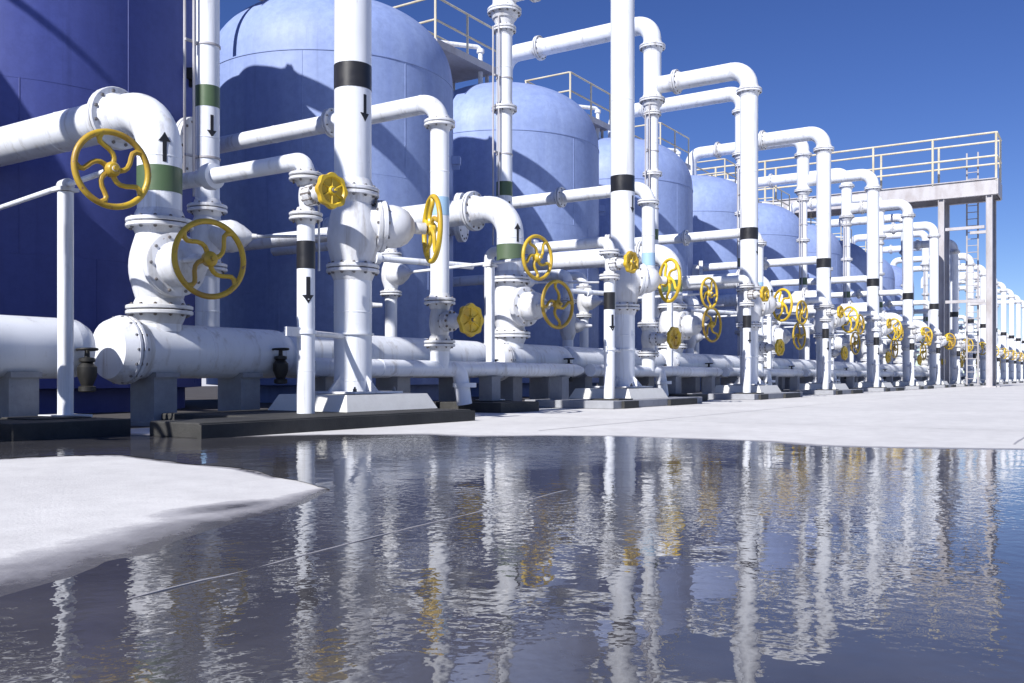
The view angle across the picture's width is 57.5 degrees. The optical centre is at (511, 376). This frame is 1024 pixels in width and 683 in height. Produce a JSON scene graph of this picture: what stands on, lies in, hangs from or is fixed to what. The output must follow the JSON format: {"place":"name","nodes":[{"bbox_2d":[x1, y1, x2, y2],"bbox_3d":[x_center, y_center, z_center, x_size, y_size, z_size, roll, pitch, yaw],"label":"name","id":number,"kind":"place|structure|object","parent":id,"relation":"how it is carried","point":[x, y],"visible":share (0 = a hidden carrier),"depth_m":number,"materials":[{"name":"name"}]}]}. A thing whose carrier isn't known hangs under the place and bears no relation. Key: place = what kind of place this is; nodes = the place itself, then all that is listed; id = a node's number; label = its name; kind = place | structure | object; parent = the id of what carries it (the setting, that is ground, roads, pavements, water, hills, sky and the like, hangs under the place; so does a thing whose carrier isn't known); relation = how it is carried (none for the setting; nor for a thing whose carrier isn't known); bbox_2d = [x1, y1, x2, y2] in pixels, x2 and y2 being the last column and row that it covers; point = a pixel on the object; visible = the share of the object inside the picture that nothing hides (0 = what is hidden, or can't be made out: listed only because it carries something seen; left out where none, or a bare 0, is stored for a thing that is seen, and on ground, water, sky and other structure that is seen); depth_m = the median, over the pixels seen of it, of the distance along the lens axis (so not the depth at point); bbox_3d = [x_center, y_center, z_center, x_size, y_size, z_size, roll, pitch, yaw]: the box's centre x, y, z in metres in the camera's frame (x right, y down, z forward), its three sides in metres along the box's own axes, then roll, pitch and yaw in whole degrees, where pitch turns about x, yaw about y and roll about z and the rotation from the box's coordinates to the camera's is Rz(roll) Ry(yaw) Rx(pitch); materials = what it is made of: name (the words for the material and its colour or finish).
{"place":"outdoors","nodes":[
{"label":"outdoors","id":0,"kind":"place"},
{"bbox_2d":[0,413,1023,596],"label":"pavement","id":1,"kind":"structure","parent":0,"point":[64,517],"depth_m":4.29,"materials":[{"name":"concrete"}]},
{"bbox_2d":[0,416,130,440],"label":"footing block","id":2,"kind":"structure","parent":1,"relation":"on","point":[24,428],"depth_m":7.37,"materials":[{"name":"black concrete"}]},
{"bbox_2d":[0,128,150,416],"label":"wheel post","id":3,"kind":"object","parent":2,"relation":"on","point":[65,189],"visible":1,"depth_m":8.07,"materials":[{"name":"metal"}]},
{"bbox_2d":[150,393,474,438],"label":"concrete slab","id":4,"kind":"structure","parent":1,"relation":"on","point":[280,415],"depth_m":9.06,"materials":[{"name":"concrete"}]},
{"bbox_2d":[182,153,347,413],"bbox_3d":[-2.850,-0.963,9.690,2.880,2.645,0.422,0,0,33],"label":"stand pipe","id":5,"kind":"object","parent":4,"relation":"on","point":[329,190],"visible":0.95,"depth_m":9.14,"materials":[{"name":"metal"}]},
{"bbox_2d":[284,0,442,393],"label":"outlet riser","id":6,"kind":"object","parent":4,"relation":"on","point":[363,229],"visible":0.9,"depth_m":10.13,"materials":[{"name":"white paint"}]},
{"bbox_2d":[183,0,326,326],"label":"overhead riser","id":7,"kind":"object","parent":6,"relation":"attached to","point":[206,49],"visible":0.76,"depth_m":11.48,"materials":[{"name":"white paint"}]},
{"bbox_2d":[127,490,567,598],"bbox_3d":[-0.306,0.483,2.994,0.025,0.010,2.206,0,0,29],"label":"pavement joint","id":8,"kind":"object","parent":1,"relation":"on","point":[159,590],"visible":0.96,"depth_m":2.57,"materials":[{"name":"grey concrete"}]},
{"bbox_2d":[315,358,584,405],"bbox_3d":[-0.451,0.136,12.961,0.440,0.709,6.300,0,0,33],"label":"front drain pipe","id":9,"kind":"object","parent":1,"relation":"on","point":[489,375],"visible":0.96,"depth_m":12.92,"materials":[{"name":"metal"}]},
{"bbox_2d":[0,435,1023,682],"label":"puddle","id":10,"kind":"object","parent":1,"relation":"on","point":[630,559],"visible":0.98,"depth_m":2.29,"materials":[{"name":"liquid"}]},
{"bbox_2d":[202,377,1023,425],"bbox_3d":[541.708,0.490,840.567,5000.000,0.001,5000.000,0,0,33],"label":"ground","id":11,"kind":"structure","parent":0,"point":[973,405],"depth_m":14.46,"materials":[{"name":"concrete"}]},
{"bbox_2d":[39,386,700,427],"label":"gravel bed","id":12,"kind":"object","parent":11,"relation":"on","point":[201,399],"depth_m":16.97,"materials":[{"name":"gravel"}]},
{"bbox_2d":[0,315,95,417],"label":"header pipe","id":13,"kind":"object","parent":12,"relation":"on","point":[28,352],"visible":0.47,"depth_m":8.17,"materials":[{"name":"metal"}]},
{"bbox_2d":[0,0,201,413],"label":"storage tank","id":14,"kind":"object","parent":12,"relation":"on","point":[57,55],"visible":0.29,"depth_m":12.23,"materials":[{"name":"metal"}]},
{"bbox_2d":[0,86,245,331],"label":"inlet pipe","id":15,"kind":"object","parent":14,"relation":"attached to","point":[170,262],"visible":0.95,"depth_m":9.36,"materials":[{"name":"metal"}]},
{"bbox_2d":[220,95,483,368],"bbox_3d":[-2.794,-1.984,13.476,5.603,3.747,0.527,0,0,33],"label":"sampling riser","id":16,"kind":"object","parent":14,"relation":"attached to","point":[468,319],"visible":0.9,"depth_m":12.28,"materials":[{"name":"white paint"}]},
{"bbox_2d":[75,315,485,425],"bbox_3d":[-2.490,-0.056,11.596,1.150,1.098,6.926,0,0,31],"label":"header pipe","id":17,"kind":"object","parent":12,"relation":"on","point":[149,364],"visible":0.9,"depth_m":9.82,"materials":[{"name":"metal"}]},
{"bbox_2d":[225,227,473,307],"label":"return riser","id":18,"kind":"object","parent":17,"relation":"attached to","point":[259,243],"visible":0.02,"depth_m":14.29,"materials":[{"name":"white paint"}]},
{"bbox_2d":[206,0,468,402],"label":"storage tank","id":19,"kind":"object","parent":12,"relation":"on","point":[276,62],"visible":0.59,"depth_m":17.42,"materials":[{"name":"metal"}]},
{"bbox_2d":[393,0,495,90],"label":"tank top walkway","id":20,"kind":"structure","parent":19,"relation":"on","point":[464,66],"depth_m":23.58,"materials":[{"name":"metal"}]},
{"bbox_2d":[322,191,573,347],"bbox_3d":[-1.299,-1.769,15.776,5.024,2.618,0.880,0,0,33],"label":"inlet pipe","id":21,"kind":"object","parent":19,"relation":"attached to","point":[519,306],"visible":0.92,"depth_m":14.89,"materials":[{"name":"metal"}]},
{"bbox_2d":[512,182,680,370],"bbox_3d":[0.784,-1.984,19.028,5.603,3.747,0.516,0,0,33],"label":"sampling riser","id":22,"kind":"object","parent":19,"relation":"attached to","point":[648,202],"visible":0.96,"depth_m":17.82,"materials":[{"name":"white paint"}]},
{"bbox_2d":[441,40,610,396],"bbox_3d":[-0.080,-4.089,25.094,5.362,9.159,5.084,0,0,33],"label":"storage tank","id":23,"kind":"object","parent":12,"relation":"on","point":[555,145],"visible":0.37,"depth_m":22.90,"materials":[{"name":"metal"}]},
{"bbox_2d":[524,240,721,355],"bbox_3d":[2.277,-1.769,21.324,5.024,2.618,0.880,0,0,33],"label":"inlet pipe","id":24,"kind":"object","parent":23,"relation":"attached to","point":[688,324],"visible":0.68,"depth_m":20.52,"materials":[{"name":"metal"}]},
{"bbox_2d":[635,228,784,371],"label":"sampling riser","id":25,"kind":"object","parent":23,"relation":"attached to","point":[685,237],"visible":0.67,"depth_m":23.62,"materials":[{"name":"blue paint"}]},
{"bbox_2d":[483,339,665,400],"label":"header pipe","id":26,"kind":"object","parent":12,"relation":"on","point":[539,387],"visible":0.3,"depth_m":15.82,"materials":[{"name":"metal"}]},
{"bbox_2d":[453,269,641,346],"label":"return riser","id":27,"kind":"object","parent":26,"relation":"attached to","point":[572,328],"visible":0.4,"depth_m":19.25,"materials":[{"name":"white paint"}]},
{"bbox_2d":[579,105,702,387],"bbox_3d":[3.495,-4.089,30.642,5.362,9.159,5.084,0,0,33],"label":"storage tank","id":28,"kind":"object","parent":12,"relation":"on","point":[675,198],"visible":0.28,"depth_m":28.65,"materials":[{"name":"metal"}]},
{"bbox_2d":[525,71,610,137],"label":"tank top walkway","id":29,"kind":"structure","parent":28,"relation":"on","point":[601,125],"depth_m":28.97,"materials":[{"name":"metal"}]},
{"bbox_2d":[661,269,805,359],"bbox_3d":[5.852,-1.769,26.872,5.024,2.618,0.880,0,0,33],"label":"inlet pipe","id":30,"kind":"object","parent":28,"relation":"attached to","point":[783,334],"visible":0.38,"depth_m":25.94,"materials":[{"name":"metal"}]},
{"bbox_2d":[694,256,847,363],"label":"sampling riser","id":31,"kind":"object","parent":28,"relation":"attached to","point":[810,260],"visible":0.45,"depth_m":29.63,"materials":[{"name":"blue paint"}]},
{"bbox_2d":[656,349,764,392],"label":"header pipe","id":32,"kind":"object","parent":12,"relation":"on","point":[692,384],"visible":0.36,"depth_m":21.44,"materials":[{"name":"metal"}]},
{"bbox_2d":[599,293,736,352],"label":"return riser","id":33,"kind":"object","parent":32,"relation":"attached to","point":[692,341],"visible":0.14,"depth_m":24.77,"materials":[{"name":"white paint"}]},
{"bbox_2d":[668,148,758,389],"bbox_3d":[7.071,-4.089,36.190,5.362,9.159,5.084,0,0,33],"label":"storage tank","id":34,"kind":"object","parent":12,"relation":"on","point":[714,203],"visible":0.21,"depth_m":33.83,"materials":[{"name":"metal"}]},
{"bbox_2d":[635,122,690,169],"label":"tank top walkway","id":35,"kind":"structure","parent":34,"relation":"on","point":[675,146],"depth_m":34.52,"materials":[{"name":"metal"}]},
{"bbox_2d":[713,287,860,358],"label":"inlet pipe","id":36,"kind":"object","parent":34,"relation":"attached to","point":[728,300],"visible":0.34,"depth_m":31.90,"materials":[{"name":"metal"}]},
{"bbox_2d":[769,275,890,365],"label":"sampling riser","id":37,"kind":"object","parent":34,"relation":"attached to","point":[834,280],"visible":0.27,"depth_m":35.15,"materials":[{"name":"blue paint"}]},
{"bbox_2d":[727,179,813,358],"bbox_3d":[10.646,-4.089,41.737,5.362,9.159,5.084,0,0,33],"label":"storage tank","id":38,"kind":"object","parent":12,"relation":"on","point":[778,228],"visible":0.15,"depth_m":39.54,"materials":[{"name":"metal"}]},
{"bbox_2d":[775,301,898,361],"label":"inlet pipe","id":39,"kind":"object","parent":38,"relation":"attached to","point":[883,348],"visible":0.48,"depth_m":37.28,"materials":[{"name":"metal"}]},
{"bbox_2d":[831,289,921,367],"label":"sampling riser","id":40,"kind":"object","parent":38,"relation":"attached to","point":[858,293],"visible":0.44,"depth_m":40.57,"materials":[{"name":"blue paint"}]},
{"bbox_2d":[759,355,815,389],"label":"header pipe","id":41,"kind":"object","parent":12,"relation":"on","point":[782,363],"visible":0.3,"depth_m":27.58,"materials":[{"name":"metal"}]},
{"bbox_2d":[762,202,842,361],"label":"storage tank","id":42,"kind":"object","parent":12,"relation":"on","point":[836,257],"visible":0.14,"depth_m":45.34,"materials":[{"name":"metal"}]},
{"bbox_2d":[852,310,926,363],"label":"inlet pipe","id":43,"kind":"object","parent":42,"relation":"attached to","point":[884,315],"visible":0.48,"depth_m":42.71,"materials":[{"name":"metal"}]},
{"bbox_2d":[862,300,942,371],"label":"sampling riser","id":44,"kind":"object","parent":42,"relation":"attached to","point":[888,303],"visible":0.41,"depth_m":45.93,"materials":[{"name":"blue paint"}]},
{"bbox_2d":[807,221,866,362],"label":"storage tank","id":45,"kind":"object","parent":12,"relation":"on","point":[858,263],"visible":0.09,"depth_m":50.73,"materials":[{"name":"metal"}]},
{"bbox_2d":[834,361,866,383],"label":"header pipe","id":46,"kind":"object","parent":12,"relation":"on","point":[852,366],"visible":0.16,"depth_m":33.59,"materials":[{"name":"metal"}]},
{"bbox_2d":[836,236,894,364],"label":"storage tank","id":47,"kind":"object","parent":12,"relation":"on","point":[888,279],"visible":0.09,"depth_m":56.58,"materials":[{"name":"metal"}]},
{"bbox_2d":[863,249,913,316],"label":"storage tank","id":48,"kind":"object","parent":12,"relation":"on","point":[898,275],"visible":0.12,"depth_m":61.64,"materials":[{"name":"metal"}]},
{"bbox_2d":[436,400,538,412],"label":"footing block","id":49,"kind":"structure","parent":11,"relation":"on","point":[495,406],"depth_m":12.82,"materials":[{"name":"black concrete"}]},
{"bbox_2d":[410,234,552,399],"bbox_3d":[-0.771,-0.821,13.905,2.993,2.348,0.646,0,0,37],"label":"wheel post","id":50,"kind":"object","parent":49,"relation":"on","point":[490,265],"visible":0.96,"depth_m":13.62,"materials":[{"name":"metal"}]},
{"bbox_2d":[270,242,411,336],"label":"valve riser","id":51,"kind":"object","parent":50,"relation":"attached to","point":[394,276],"visible":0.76,"depth_m":15.12,"materials":[{"name":"white paint"}]},
{"bbox_2d":[525,388,701,408],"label":"concrete slab","id":52,"kind":"structure","parent":11,"relation":"on","point":[588,398],"depth_m":15.14,"materials":[{"name":"concrete"}]},
{"bbox_2d":[484,237,638,398],"bbox_3d":[0.727,-0.963,15.241,2.880,2.645,0.415,0,0,33],"label":"stand pipe","id":53,"kind":"object","parent":52,"relation":"on","point":[609,253],"visible":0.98,"depth_m":14.69,"materials":[{"name":"metal"}]},
{"bbox_2d":[513,0,681,387],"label":"outlet riser","id":54,"kind":"object","parent":52,"relation":"on","point":[640,281],"visible":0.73,"depth_m":15.79,"materials":[{"name":"white paint"}]},
{"bbox_2d":[487,0,598,288],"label":"overhead riser","id":55,"kind":"object","parent":54,"relation":"attached to","point":[504,15],"visible":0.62,"depth_m":17.14,"materials":[{"name":"white paint"}]},
{"bbox_2d":[585,364,722,395],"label":"front drain pipe","id":56,"kind":"object","parent":52,"relation":"on","point":[667,381],"visible":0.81,"depth_m":18.75,"materials":[{"name":"metal"}]},
{"bbox_2d":[668,393,707,400],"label":"footing block","id":57,"kind":"structure","parent":11,"relation":"on","point":[704,397],"depth_m":18.54,"materials":[{"name":"black concrete"}]},
{"bbox_2d":[601,277,717,365],"bbox_3d":[2.804,-0.821,19.453,2.993,2.348,0.646,0,0,37],"label":"wheel post","id":58,"kind":"object","parent":57,"relation":"on","point":[708,293],"visible":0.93,"depth_m":18.93,"materials":[{"name":"metal"}]},
{"bbox_2d":[483,271,601,347],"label":"valve riser","id":59,"kind":"object","parent":58,"relation":"attached to","point":[585,304],"visible":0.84,"depth_m":20.66,"materials":[{"name":"white paint"}]},
{"bbox_2d":[687,385,802,399],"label":"concrete slab","id":60,"kind":"structure","parent":11,"relation":"on","point":[735,392],"depth_m":20.72,"materials":[{"name":"concrete"}]},
{"bbox_2d":[661,275,769,392],"bbox_3d":[4.302,-0.963,20.789,2.880,2.645,0.414,0,0,33],"label":"stand pipe","id":61,"kind":"object","parent":60,"relation":"on","point":[746,287],"visible":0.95,"depth_m":20.24,"materials":[{"name":"metal"}]},
{"bbox_2d":[656,62,792,384],"bbox_3d":[5.085,-3.611,22.011,2.081,7.580,3.020,0,0,-33],"label":"outlet riser","id":62,"kind":"object","parent":60,"relation":"on","point":[748,90],"visible":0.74,"depth_m":21.38,"materials":[{"name":"white paint"}]},
{"bbox_2d":[512,17,723,350],"bbox_3d":[2.212,-4.619,23.656,6.091,8.717,1.104,0,0,25],"label":"overhead riser","id":63,"kind":"object","parent":62,"relation":"attached to","point":[651,49],"visible":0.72,"depth_m":22.73,"materials":[{"name":"white paint"}]},
{"bbox_2d":[722,368,803,389],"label":"front drain pipe","id":64,"kind":"object","parent":60,"relation":"on","point":[770,376],"visible":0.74,"depth_m":24.30,"materials":[{"name":"metal"}]},
{"bbox_2d":[781,390,799,391],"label":"footing block","id":65,"kind":"structure","parent":11,"relation":"on","point":[790,390],"depth_m":23.99,"materials":[{"name":"black concrete"}]},
{"bbox_2d":[711,300,807,368],"bbox_3d":[6.577,-0.821,25.214,0.646,2.347,2.993,0,0,-41],"label":"wheel post","id":66,"kind":"object","parent":65,"relation":"on","point":[801,312],"visible":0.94,"depth_m":24.71,"materials":[{"name":"metal"}]},
{"bbox_2d":[787,383,863,394],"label":"concrete slab","id":67,"kind":"structure","parent":11,"relation":"on","point":[817,389],"depth_m":26.36,"materials":[{"name":"concrete"}]},
{"bbox_2d":[758,127,858,382],"bbox_3d":[8.660,-3.611,27.559,2.081,7.580,3.020,0,0,-33],"label":"outlet riser","id":68,"kind":"object","parent":67,"relation":"on","point":[823,149],"visible":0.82,"depth_m":26.93,"materials":[{"name":"white paint"}]},
{"bbox_2d":[608,87,796,355],"bbox_3d":[5.788,-4.619,29.204,6.091,8.717,1.104,0,0,25],"label":"overhead riser","id":69,"kind":"object","parent":68,"relation":"attached to","point":[703,98],"visible":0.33,"depth_m":28.55,"materials":[{"name":"white paint"}]},
{"bbox_2d":[775,297,843,388],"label":"stand pipe","id":70,"kind":"object","parent":67,"relation":"on","point":[825,306],"visible":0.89,"depth_m":25.79,"materials":[{"name":"metal"}]},
{"bbox_2d":[802,369,856,387],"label":"front drain pipe","id":71,"kind":"object","parent":67,"relation":"on","point":[810,375],"visible":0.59,"depth_m":30.03,"materials":[{"name":"metal"}]},
{"bbox_2d":[697,131,1001,386],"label":"access platform","id":72,"kind":"structure","parent":11,"relation":"on","point":[942,197],"depth_m":45.51,"materials":[{"name":"metal"}]},
{"bbox_2d":[855,382,904,391],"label":"concrete slab","id":73,"kind":"structure","parent":11,"relation":"on","point":[882,387],"depth_m":31.94,"materials":[{"name":"concrete"}]},
{"bbox_2d":[805,311,891,386],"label":"stand pipe","id":74,"kind":"object","parent":73,"relation":"on","point":[876,329],"visible":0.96,"depth_m":31.36,"materials":[{"name":"metal"}]},
{"bbox_2d":[807,169,901,381],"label":"outlet riser","id":75,"kind":"object","parent":73,"relation":"on","point":[872,188],"visible":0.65,"depth_m":32.47,"materials":[{"name":"white paint"}]},
{"bbox_2d":[685,141,849,359],"bbox_3d":[9.363,-4.619,34.752,6.091,8.717,1.104,0,0,25],"label":"overhead riser","id":76,"kind":"object","parent":75,"relation":"attached to","point":[802,156],"visible":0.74,"depth_m":33.79,"materials":[{"name":"white paint"}]},
{"bbox_2d":[856,371,894,384],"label":"front drain pipe","id":77,"kind":"object","parent":73,"relation":"on","point":[862,375],"visible":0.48,"depth_m":35.56,"materials":[{"name":"metal"}]},
{"bbox_2d":[893,382,933,388],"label":"concrete slab","id":78,"kind":"structure","parent":11,"relation":"on","point":[918,385],"depth_m":37.45,"materials":[{"name":"concrete"}]},
{"bbox_2d":[850,321,924,385],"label":"stand pipe","id":79,"kind":"object","parent":78,"relation":"on","point":[912,327],"visible":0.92,"depth_m":36.88,"materials":[{"name":"metal"}]},
{"bbox_2d":[850,199,932,380],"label":"outlet riser","id":80,"kind":"object","parent":78,"relation":"on","point":[907,215],"visible":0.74,"depth_m":38.02,"materials":[{"name":"white paint"}]},
{"bbox_2d":[758,168,886,361],"bbox_3d":[12.938,-4.619,40.300,6.091,8.717,1.104,0,0,25],"label":"overhead riser","id":81,"kind":"object","parent":80,"relation":"attached to","point":[846,216],"visible":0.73,"depth_m":39.34,"materials":[{"name":"white paint"}]},
{"bbox_2d":[922,381,955,387],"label":"concrete slab","id":82,"kind":"structure","parent":11,"relation":"on","point":[943,384],"depth_m":42.96,"materials":[{"name":"concrete"}]},
{"bbox_2d":[883,328,949,383],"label":"stand pipe","id":83,"kind":"object","parent":82,"relation":"on","point":[939,335],"visible":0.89,"depth_m":42.44,"materials":[{"name":"metal"}]},
{"bbox_2d":[883,222,955,380],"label":"outlet riser","id":84,"kind":"object","parent":82,"relation":"on","point":[934,235],"visible":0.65,"depth_m":43.57,"materials":[{"name":"white paint"}]},
{"bbox_2d":[787,194,891,363],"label":"overhead riser","id":85,"kind":"object","parent":84,"relation":"attached to","point":[811,204],"visible":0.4,"depth_m":44.91,"materials":[{"name":"white paint"}]},
{"bbox_2d":[950,380,973,385],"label":"concrete slab","id":86,"kind":"structure","parent":11,"relation":"on","point":[962,383],"depth_m":48.52,"materials":[{"name":"concrete"}]},
{"bbox_2d":[913,239,973,379],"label":"outlet riser","id":87,"kind":"object","parent":86,"relation":"on","point":[918,244],"visible":0.62,"depth_m":49.09,"materials":[{"name":"white paint"}]},
{"bbox_2d":[831,214,919,344],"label":"overhead riser","id":88,"kind":"object","parent":87,"relation":"attached to","point":[888,218],"visible":0.18,"depth_m":50.91,"materials":[{"name":"white paint"}]},
{"bbox_2d":[950,334,968,383],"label":"stand pipe","id":89,"kind":"object","parent":86,"relation":"on","point":[959,340],"visible":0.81,"depth_m":47.97,"materials":[{"name":"metal"}]},
{"bbox_2d":[961,380,985,384],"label":"concrete slab","id":90,"kind":"structure","parent":11,"relation":"on","point":[971,382],"depth_m":54.06,"materials":[{"name":"concrete"}]},
{"bbox_2d":[928,253,985,379],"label":"outlet riser","id":91,"kind":"object","parent":90,"relation":"on","point":[961,256],"visible":0.45,"depth_m":54.63,"materials":[{"name":"white paint"}]},
{"bbox_2d":[850,230,928,325],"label":"overhead riser","id":92,"kind":"object","parent":91,"relation":"attached to","point":[922,235],"visible":0.36,"depth_m":56.03,"materials":[{"name":"white paint"}]},
{"bbox_2d":[996,379,1015,382],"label":"concrete slab","id":93,"kind":"structure","parent":11,"relation":"on","point":[1009,381],"depth_m":70.62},
{"bbox_2d":[974,282,1016,378],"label":"outlet riser","id":94,"kind":"object","parent":93,"relation":"on","point":[1003,290],"visible":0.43,"depth_m":71.31,"materials":[{"name":"white paint"}]},
{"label":"concrete slab","id":95,"kind":"object","parent":11,"relation":"on","visible":0},
{"bbox_2d":[998,295,1023,378],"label":"outlet riser","id":96,"kind":"object","parent":95,"relation":"on","point":[1018,301],"visible":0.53,"depth_m":82.36,"materials":[{"name":"white paint"}]},
{"bbox_3d":[10.384,0.413,29.866,1.100,0.154,1.000,0,0,33],"label":"footing block","id":97,"kind":"object","parent":11,"relation":"on","visible":0},
{"bbox_2d":[782,314,864,369],"bbox_3d":[10.152,-0.821,30.761,0.645,2.347,2.994,0,0,-41],"label":"wheel post","id":98,"kind":"object","parent":97,"relation":"on","point":[860,324],"visible":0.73,"depth_m":29.91,"materials":[{"name":"metal"}]},
{"bbox_2d":[220,0,1023,376],"label":"sky","id":99,"kind":"structure","parent":0,"point":[864,73],"materials":[{"name":"blue"}]},
{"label":"concrete slab","id":100,"kind":"object","parent":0,"visible":0},
{"bbox_2d":[959,274,1008,378],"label":"outlet riser","id":101,"kind":"object","parent":100,"relation":"on","point":[962,277],"visible":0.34,"depth_m":65.76,"materials":[{"name":"white paint"}]},
{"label":"concrete slab","id":102,"kind":"object","parent":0,"visible":0},
{"bbox_2d":[998,289,1023,378],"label":"outlet riser","id":103,"kind":"object","parent":102,"relation":"on","point":[1011,296],"visible":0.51,"depth_m":76.82,"materials":[{"name":"white paint"}]},
{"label":"concrete slab","id":104,"kind":"object","parent":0,"visible":0},
{"bbox_2d":[958,264,998,379],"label":"outlet riser","id":105,"kind":"object","parent":104,"relation":"on","point":[982,276],"visible":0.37,"depth_m":60.20,"materials":[{"name":"white paint"}]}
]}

